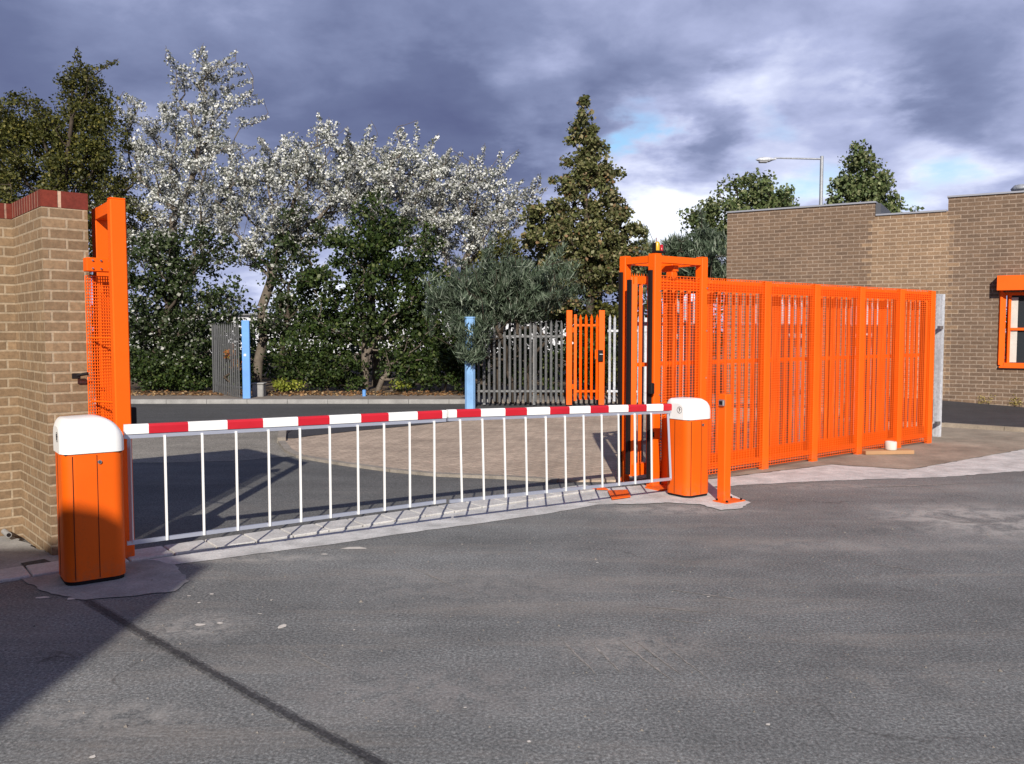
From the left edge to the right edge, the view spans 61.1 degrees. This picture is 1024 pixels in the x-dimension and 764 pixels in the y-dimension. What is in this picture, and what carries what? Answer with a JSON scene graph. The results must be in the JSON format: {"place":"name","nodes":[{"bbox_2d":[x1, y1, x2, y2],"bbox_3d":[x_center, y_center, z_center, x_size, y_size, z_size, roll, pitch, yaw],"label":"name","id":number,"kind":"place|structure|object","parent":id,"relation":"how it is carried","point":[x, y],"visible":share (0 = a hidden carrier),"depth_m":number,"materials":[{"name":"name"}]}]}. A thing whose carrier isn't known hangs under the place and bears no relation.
{"place":"outdoors","nodes":[
{"label":"outdoors","id":0,"kind":"place"},
{"bbox_2d":[132,431,291,462],"bbox_3d":[-5.672,0.905,12.282,4.944,0.001,3.981,-1,4,-17],"label":"old road surface","id":1,"kind":"object","parent":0,"point":[221,447],"visible":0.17,"depth_m":12.02,"materials":[{"name":"grey asphalt"}]},
{"bbox_2d":[18,456,645,549],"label":"driveway","id":2,"kind":"structure","parent":0,"point":[184,490],"depth_m":8.82,"materials":[{"name":"grey asphalt"}]},
{"bbox_2d":[0,203,22,537],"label":"brick wall","id":3,"kind":"structure","parent":2,"relation":"on","point":[10,499],"depth_m":6.74,"materials":[{"name":"beige brick"}]},
{"bbox_2d":[11,189,92,554],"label":"brick pillar","id":4,"kind":"structure","parent":2,"relation":"on","point":[50,241],"depth_m":6.21,"materials":[{"name":"beige brick"}]},
{"bbox_2d":[0,485,596,582],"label":"kerb stones","id":5,"kind":"object","parent":2,"relation":"on","point":[18,573],"visible":0.62,"depth_m":6.85,"materials":[{"name":"grey concrete"}]},
{"bbox_2d":[277,406,545,442],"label":"forecourt kerb","id":6,"kind":"structure","parent":2,"relation":"on","point":[281,436],"depth_m":12.93,"materials":[{"name":"concrete"}]},
{"bbox_2d":[278,441,559,482],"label":"forecourt kerb","id":7,"kind":"structure","parent":2,"relation":"on","point":[286,447],"depth_m":9.93,"materials":[{"name":"concrete"}]},
{"bbox_2d":[286,417,449,437],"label":"forecourt tarmac","id":8,"kind":"structure","parent":0,"point":[304,433],"depth_m":14.07,"materials":[{"name":"grey asphalt"}]},
{"bbox_2d":[94,393,749,402],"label":"footpath","id":9,"kind":"structure","parent":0,"point":[319,396],"depth_m":20.07,"materials":[{"name":"concrete"}]},
{"bbox_2d":[211,322,241,396],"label":"palisade gate","id":10,"kind":"structure","parent":9,"relation":"on","point":[220,344],"depth_m":20.77,"materials":[{"name":"metal"}]},
{"bbox_2d":[223,349,241,390],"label":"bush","id":11,"kind":"object","parent":9,"relation":"on","point":[226,357],"visible":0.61,"depth_m":20.55,"materials":[{"name":"brown plant"}]},
{"bbox_2d":[241,320,250,397],"bbox_3d":[-6.068,-0.498,19.820,0.170,1.814,0.178,-1,3,-11],"label":"blue post","id":12,"kind":"object","parent":9,"relation":"on","point":[246,364],"visible":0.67,"depth_m":19.75,"materials":[{"name":"metal"}]},
{"bbox_2d":[251,382,266,396],"bbox_3d":[-5.953,0.210,20.438,0.300,0.392,0.300,0,3,0],"label":"utility box","id":13,"kind":"object","parent":9,"relation":"on","point":[258,389],"visible":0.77,"depth_m":20.31,"materials":[{"name":"grey concrete"}]},
{"bbox_2d":[94,389,616,395],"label":"fallen leaves","id":14,"kind":"object","parent":9,"relation":"on","point":[303,393],"visible":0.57,"depth_m":20.96,"materials":[{"name":"plant"}]},
{"bbox_2d":[461,326,617,394],"bbox_3d":[0.638,-0.514,20.619,3.736,1.795,1.669,0,3,0],"label":"bush","id":15,"kind":"object","parent":9,"relation":"on","point":[538,364],"visible":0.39,"depth_m":20.43,"materials":[{"name":"green plant"}]},
{"bbox_2d":[94,403,821,423],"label":"road","id":16,"kind":"structure","parent":0,"point":[155,413],"depth_m":17.94,"materials":[{"name":"grey asphalt"}]},
{"bbox_2d":[94,399,488,403],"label":"footpath kerb","id":17,"kind":"structure","parent":16,"relation":"on","point":[297,401],"depth_m":19.36,"materials":[{"name":"grey concrete"}]},
{"bbox_2d":[464,317,474,408],"bbox_3d":[-0.873,-0.399,18.056,0.224,1.910,0.236,0,3,0],"label":"blue post","id":18,"kind":"object","parent":16,"relation":"on","point":[469,387],"visible":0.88,"depth_m":17.99,"materials":[{"name":"metal"}]},
{"bbox_2d":[419,229,592,402],"bbox_3d":[-0.016,-1.412,18.583,3.650,3.851,2.744,-1,4,-23],"label":"willow bush","id":19,"kind":"object","parent":16,"relation":"on","point":[487,295],"visible":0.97,"depth_m":18.28,"materials":[{"name":"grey plant"}]},
{"bbox_2d":[476,320,563,404],"bbox_3d":[0.174,-0.424,18.735,1.892,1.840,0.144,0,3,0],"label":"palisade fence","id":20,"kind":"object","parent":16,"relation":"on","point":[530,390],"visible":0.86,"depth_m":18.68,"materials":[{"name":"metal"}]},
{"bbox_2d":[566,310,604,404],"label":"pedestrian gate","id":21,"kind":"structure","parent":16,"relation":"on","point":[600,360],"depth_m":18.65,"materials":[{"name":"orange metal"}]},
{"bbox_2d":[607,316,683,403],"bbox_3d":[2.870,-0.475,18.582,1.644,1.960,0.144,1,3,10],"label":"palisade fence","id":22,"kind":"object","parent":16,"relation":"on","point":[614,390],"visible":0.23,"depth_m":18.62,"materials":[{"name":"metal"}]},
{"bbox_2d":[0,450,1023,763],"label":"yard","id":23,"kind":"structure","parent":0,"point":[402,662],"depth_m":4.45,"materials":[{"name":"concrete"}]},
{"bbox_2d":[0,536,188,599],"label":"concrete pad","id":24,"kind":"object","parent":23,"relation":"on","point":[146,576],"visible":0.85,"depth_m":5.60,"materials":[{"name":"grey concrete"}]},
{"bbox_2d":[1,529,11,537],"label":"drain pipe","id":25,"kind":"object","parent":24,"relation":"on","point":[6,533],"visible":1,"depth_m":6.61,"materials":[{"name":"white plastic"}]},
{"bbox_2d":[21,559,50,567],"bbox_3d":[-3.175,1.246,5.864,0.177,0.001,0.405,-3,5,-44],"label":"tarmac patch","id":26,"kind":"object","parent":24,"relation":"on","point":[25,564],"visible":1,"depth_m":5.96,"materials":[{"name":"black asphalt"}]},
{"bbox_2d":[72,197,136,558],"bbox_3d":[-2.940,-0.019,6.199,0.327,2.508,0.630,-3,5,-42],"label":"gate catch frame","id":27,"kind":"object","parent":24,"relation":"on","point":[106,264],"visible":0.61,"depth_m":6.06,"materials":[{"name":"orange paint"}]},
{"bbox_2d":[53,410,446,585],"bbox_3d":[-1.754,0.702,6.311,2.786,1.055,0.360,-2,4,-36],"label":"vehicle barrier","id":28,"kind":"object","parent":24,"relation":"on","point":[88,448],"visible":1,"depth_m":5.55,"materials":[{"name":"white metal"}]},
{"bbox_2d":[80,599,391,763],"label":"tar seam border","id":29,"kind":"object","parent":23,"relation":"on","point":[316,735],"visible":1,"depth_m":3.84,"materials":[{"name":"black asphalt"}]},
{"bbox_2d":[85,599,386,763],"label":"tar seam","id":30,"kind":"object","parent":29,"relation":"on","point":[355,750],"visible":1,"depth_m":3.83,"materials":[{"name":"black asphalt"}]},
{"bbox_2d":[149,491,615,563],"bbox_3d":[-0.612,1.181,7.084,5.150,0.001,0.797,-3,4,-37],"label":"concrete strip","id":31,"kind":"object","parent":23,"relation":"on","point":[525,509],"visible":0.96,"depth_m":7.09,"materials":[{"name":"grey concrete"}]},
{"bbox_2d":[36,547,769,757],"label":"paint spots","id":32,"kind":"object","parent":23,"relation":"on","point":[197,624],"visible":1,"depth_m":5.17,"materials":[{"name":"white paint"}]},
{"bbox_2d":[4,493,1021,763],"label":"loose grit","id":33,"kind":"object","parent":23,"relation":"on","point":[574,629],"visible":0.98,"depth_m":4.43,"materials":[{"name":"gravel"}]},
{"bbox_2d":[292,481,960,681],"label":"tyre scuffs","id":34,"kind":"object","parent":23,"relation":"on","point":[607,658],"visible":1,"depth_m":4.37,"materials":[{"name":"black rubber"}]},
{"bbox_2d":[617,253,707,490],"bbox_3d":[1.625,-0.126,9.111,0.910,2.379,0.715,-3,4,-38],"label":"gate guide frame","id":35,"kind":"object","parent":23,"relation":"on","point":[656,264],"visible":0.68,"depth_m":9.05,"materials":[{"name":"orange paint"}]},
{"bbox_2d":[652,238,665,253],"bbox_3d":[1.484,-1.382,8.786,0.130,0.155,0.094,-3,4,-38],"label":"warning beacon","id":36,"kind":"object","parent":35,"relation":"on","point":[657,247],"visible":0.98,"depth_m":8.77,"materials":[{"name":"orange plastic"}]},
{"bbox_2d":[588,485,750,509],"bbox_3d":[1.467,1.097,8.441,1.509,0.001,1.435,0,3,0],"label":"concrete pad","id":37,"kind":"object","parent":23,"relation":"on","point":[640,494],"visible":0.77,"depth_m":8.26,"materials":[{"name":"grey concrete"}]},
{"bbox_2d":[446,397,709,502],"bbox_3d":[0.706,0.663,7.716,2.818,0.967,0.330,-2,4,-35],"label":"vehicle barrier","id":38,"kind":"object","parent":37,"relation":"on","point":[688,418],"visible":1,"depth_m":8.13,"materials":[{"name":"white metal"}]},
{"bbox_2d":[608,490,630,498],"bbox_3d":[1.041,1.086,8.386,0.207,0.008,0.475,0,3,0],"label":"steel plate","id":39,"kind":"object","parent":37,"relation":"on","point":[616,494],"visible":1,"depth_m":8.36,"materials":[{"name":"orange paint"}]},
{"bbox_2d":[713,394,744,503],"bbox_3d":[2.031,0.614,8.102,0.260,1.005,0.174,-2,4,-36],"label":"reader post","id":40,"kind":"object","parent":37,"relation":"on","point":[724,447],"visible":1,"depth_m":8.09,"materials":[{"name":"orange metal"}]},
{"bbox_2d":[726,184,1023,406],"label":"brick building","id":41,"kind":"structure","parent":23,"relation":"on","point":[964,254],"depth_m":17.51,"materials":[{"name":"brown brick"}]},
{"bbox_2d":[999,292,1023,367],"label":"window","id":42,"kind":"structure","parent":41,"relation":"in","point":[1014,350],"depth_m":16.90,"materials":[{"name":"orange paint"}]},
{"bbox_2d":[0,0,1023,331],"label":"sky","id":43,"kind":"structure","parent":0,"point":[685,95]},
{"bbox_2d":[92,353,1004,392],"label":"soil bank","id":44,"kind":"structure","parent":0,"point":[135,387],"depth_m":23.38,"materials":[{"name":"brown soil"}]},
{"bbox_2d":[0,46,155,281],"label":"broadleaf tree","id":45,"kind":"object","parent":44,"relation":"on","point":[93,149],"visible":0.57,"depth_m":22.33,"materials":[{"name":"green plant"}]},
{"bbox_2d":[130,346,212,390],"bbox_3d":[-8.809,-0.295,21.923,2.386,1.210,1.414,0,3,0],"label":"bush","id":46,"kind":"object","parent":44,"relation":"on","point":[179,379],"visible":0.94,"depth_m":21.71,"materials":[{"name":"green plant"}]},
{"bbox_2d":[90,45,277,374],"bbox_3d":[-8.646,-4.391,23.346,4.693,9.210,3.003,0,3,0],"label":"poplar tree","id":47,"kind":"object","parent":44,"relation":"on","point":[192,164],"visible":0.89,"depth_m":22.92,"materials":[{"name":"grey plant"}]},
{"bbox_2d":[127,221,253,388],"bbox_3d":[-8.815,-1.925,22.502,3.957,4.410,2.513,0,3,0],"label":"broadleaf tree","id":48,"kind":"object","parent":44,"relation":"on","point":[180,344],"visible":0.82,"depth_m":22.20,"materials":[{"name":"green plant"}]},
{"bbox_2d":[191,336,259,389],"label":"bush","id":49,"kind":"object","parent":44,"relation":"on","point":[204,363],"visible":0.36,"depth_m":22.19,"materials":[{"name":"green plant"}]},
{"bbox_2d":[269,377,306,392],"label":"bush","id":50,"kind":"object","parent":44,"relation":"on","point":[282,385],"visible":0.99,"depth_m":21.34,"materials":[{"name":"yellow plant"}]},
{"bbox_2d":[245,199,343,375],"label":"broadleaf tree","id":51,"kind":"object","parent":44,"relation":"on","point":[283,302],"visible":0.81,"depth_m":22.73,"materials":[{"name":"green plant"}]},
{"bbox_2d":[195,112,404,381],"bbox_3d":[-5.726,-3.482,23.314,5.670,7.407,2.908,0,3,0],"label":"poplar tree","id":52,"kind":"object","parent":44,"relation":"on","point":[299,165],"visible":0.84,"depth_m":22.99,"materials":[{"name":"grey plant"}]},
{"bbox_2d":[260,327,368,391],"bbox_3d":[-4.973,-0.544,21.865,2.707,1.714,1.523,0,3,0],"label":"bush","id":53,"kind":"object","parent":44,"relation":"on","point":[297,364],"visible":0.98,"depth_m":21.63,"materials":[{"name":"green plant"}]},
{"bbox_2d":[286,187,457,389],"bbox_3d":[-3.400,-2.322,22.268,4.790,5.201,2.627,0,3,0],"label":"broadleaf tree","id":54,"kind":"object","parent":44,"relation":"on","point":[367,276],"visible":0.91,"depth_m":21.98,"materials":[{"name":"green plant"}]},
{"bbox_2d":[389,380,411,391],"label":"bush","id":55,"kind":"object","parent":44,"relation":"on","point":[399,384],"visible":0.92,"depth_m":21.43,"materials":[{"name":"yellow plant"}]},
{"bbox_2d":[315,120,486,385],"bbox_3d":[-2.962,-3.459,23.769,4.599,7.292,3.013,0,3,0],"label":"poplar tree","id":56,"kind":"object","parent":44,"relation":"on","point":[388,172],"visible":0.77,"depth_m":23.45,"materials":[{"name":"grey plant"}]},
{"bbox_2d":[373,312,464,390],"bbox_3d":[-2.214,-0.719,21.982,2.723,2.110,2.023,0,3,0],"label":"bush","id":57,"kind":"object","parent":44,"relation":"on","point":[404,359],"visible":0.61,"depth_m":21.73,"materials":[{"name":"green plant"}]},
{"bbox_2d":[391,342,482,391],"bbox_3d":[-1.779,-0.361,21.549,2.469,1.375,1.365,0,3,0],"label":"bush","id":58,"kind":"object","parent":44,"relation":"on","point":[454,371],"visible":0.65,"depth_m":21.39,"materials":[{"name":"green plant"}]},
{"bbox_2d":[399,145,547,384],"bbox_3d":[-1.054,-3.267,24.421,4.091,6.838,2.702,0,3,0],"label":"poplar tree","id":59,"kind":"object","parent":44,"relation":"on","point":[475,231],"visible":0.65,"depth_m":24.04,"materials":[{"name":"grey plant"}]},
{"bbox_2d":[90,297,1006,379],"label":"woodland undergrowth","id":60,"kind":"object","parent":44,"relation":"on","point":[253,347],"visible":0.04,"depth_m":28.09,"materials":[{"name":"green plant"}]},
{"bbox_2d":[467,230,638,384],"bbox_3d":[1.078,-1.985,23.985,4.799,4.336,2.300,0,3,0],"label":"broadleaf tree","id":61,"kind":"object","parent":44,"relation":"on","point":[497,252],"visible":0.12,"depth_m":23.67,"materials":[{"name":"green plant"}]},
{"bbox_2d":[517,94,652,389],"bbox_3d":[1.890,-3.519,22.195,3.548,7.594,2.007,0,3,0],"label":"lime tree","id":62,"kind":"object","parent":44,"relation":"on","point":[596,255],"visible":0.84,"depth_m":22.06,"materials":[{"name":"green plant"}]},
{"bbox_2d":[563,294,662,388],"bbox_3d":[2.681,-0.964,21.777,2.930,2.548,2.120,0,3,0],"label":"bush","id":63,"kind":"object","parent":44,"relation":"on","point":[601,306],"visible":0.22,"depth_m":21.55,"materials":[{"name":"green plant"}]},
{"bbox_2d":[616,206,726,306],"bbox_3d":[4.654,-2.351,24.059,3.925,5.056,2.825,1,4,22],"label":"willow bush","id":64,"kind":"object","parent":44,"relation":"on","point":[706,242],"visible":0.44,"depth_m":23.43,"materials":[{"name":"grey plant"}]},
{"bbox_2d":[676,167,799,259],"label":"broadleaf tree","id":65,"kind":"object","parent":44,"relation":"on","point":[759,194],"visible":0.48,"depth_m":29.49,"materials":[{"name":"green plant"}]},
{"bbox_2d":[756,156,823,204],"bbox_3d":[9.800,-4.094,30.812,2.414,7.744,0.260,0,3,0],"label":"street lamp","id":66,"kind":"object","parent":44,"relation":"on","point":[769,159],"visible":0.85,"depth_m":30.57,"materials":[{"name":"metal"}]},
{"bbox_2d":[824,139,907,212],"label":"broadleaf tree","id":67,"kind":"object","parent":44,"relation":"on","point":[866,186],"visible":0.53,"depth_m":33.18,"materials":[{"name":"green plant"}]},
{"bbox_2d":[906,205,924,211],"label":"broadleaf tree","id":68,"kind":"object","parent":44,"relation":"on","point":[917,209],"visible":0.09,"depth_m":58.94,"materials":[{"name":"green plant"}]},
{"bbox_2d":[91,332,1005,352],"bbox_3d":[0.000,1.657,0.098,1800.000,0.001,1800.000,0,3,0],"label":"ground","id":69,"kind":"structure","parent":0,"point":[713,342],"depth_m":113.64,"materials":[{"name":"plant"}]},
{"bbox_2d":[129,313,573,352],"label":"pale building","id":70,"kind":"structure","parent":69,"relation":"on","point":[247,316],"depth_m":61.90,"materials":[{"name":"metal"}]},
{"bbox_2d":[286,407,888,481],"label":"brick forecourt","id":71,"kind":"structure","parent":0,"point":[447,450],"depth_m":12.05,"materials":[{"name":"beige brick"}]},
{"bbox_2d":[708,427,1023,478],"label":"stained concrete","id":72,"kind":"object","parent":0,"point":[951,444],"visible":0.44,"depth_m":11.28,"materials":[{"name":"beige concrete"}]},
{"bbox_2d":[636,296,891,461],"bbox_3d":[3.641,-0.114,11.768,5.950,2.041,0.144,-3,4,-38],"label":"palisade fence","id":73,"kind":"object","parent":72,"relation":"on","point":[685,366],"visible":0.13,"depth_m":11.61,"materials":[{"name":"metal"}]},
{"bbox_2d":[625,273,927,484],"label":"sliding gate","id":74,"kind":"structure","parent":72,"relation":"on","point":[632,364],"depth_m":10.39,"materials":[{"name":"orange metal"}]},
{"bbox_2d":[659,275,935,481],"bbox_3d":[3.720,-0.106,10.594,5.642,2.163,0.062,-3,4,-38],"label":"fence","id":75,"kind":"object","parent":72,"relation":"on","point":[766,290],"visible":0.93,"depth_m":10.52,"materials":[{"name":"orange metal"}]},
{"bbox_2d":[862,449,913,454],"bbox_3d":[4.858,0.904,11.251,0.660,0.050,0.170,0,3,-6],"label":"wooden plank","id":76,"kind":"object","parent":72,"relation":"on","point":[882,451],"visible":1,"depth_m":11.18,"materials":[{"name":"brown wood"}]},
{"bbox_2d":[885,441,896,449],"bbox_3d":[4.908,0.823,11.246,0.146,0.108,0.146,0,3,0],"label":"plaster block","id":77,"kind":"object","parent":76,"relation":"on","point":[890,445],"depth_m":11.19,"materials":[{"name":"white stone"}]},
{"bbox_2d":[838,421,1023,431],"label":"bank kerb","id":78,"kind":"structure","parent":72,"relation":"on","point":[986,427],"depth_m":14.05,"materials":[{"name":"grey concrete"}]},
{"bbox_2d":[932,294,944,436],"bbox_3d":[6.383,-0.240,13.002,0.180,2.147,0.115,-3,4,-38],"label":"steel post","id":79,"kind":"object","parent":72,"relation":"on","point":[938,361],"visible":1,"depth_m":13.01,"materials":[{"name":"grey metal"}]},
{"bbox_2d":[708,449,1023,485],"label":"pale path","id":80,"kind":"structure","parent":0,"point":[1011,461],"depth_m":9.86,"materials":[{"name":"concrete"}]},
{"bbox_2d":[839,397,1023,426],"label":"tarmac bank","id":81,"kind":"structure","parent":0,"point":[975,413],"depth_m":15.56,"materials":[{"name":"grey asphalt"}]},
{"bbox_2d":[978,394,1022,405],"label":"wall weeds","id":82,"kind":"object","parent":81,"relation":"on","point":[1015,402],"depth_m":16.91,"materials":[{"name":"green plant"}]}
]}

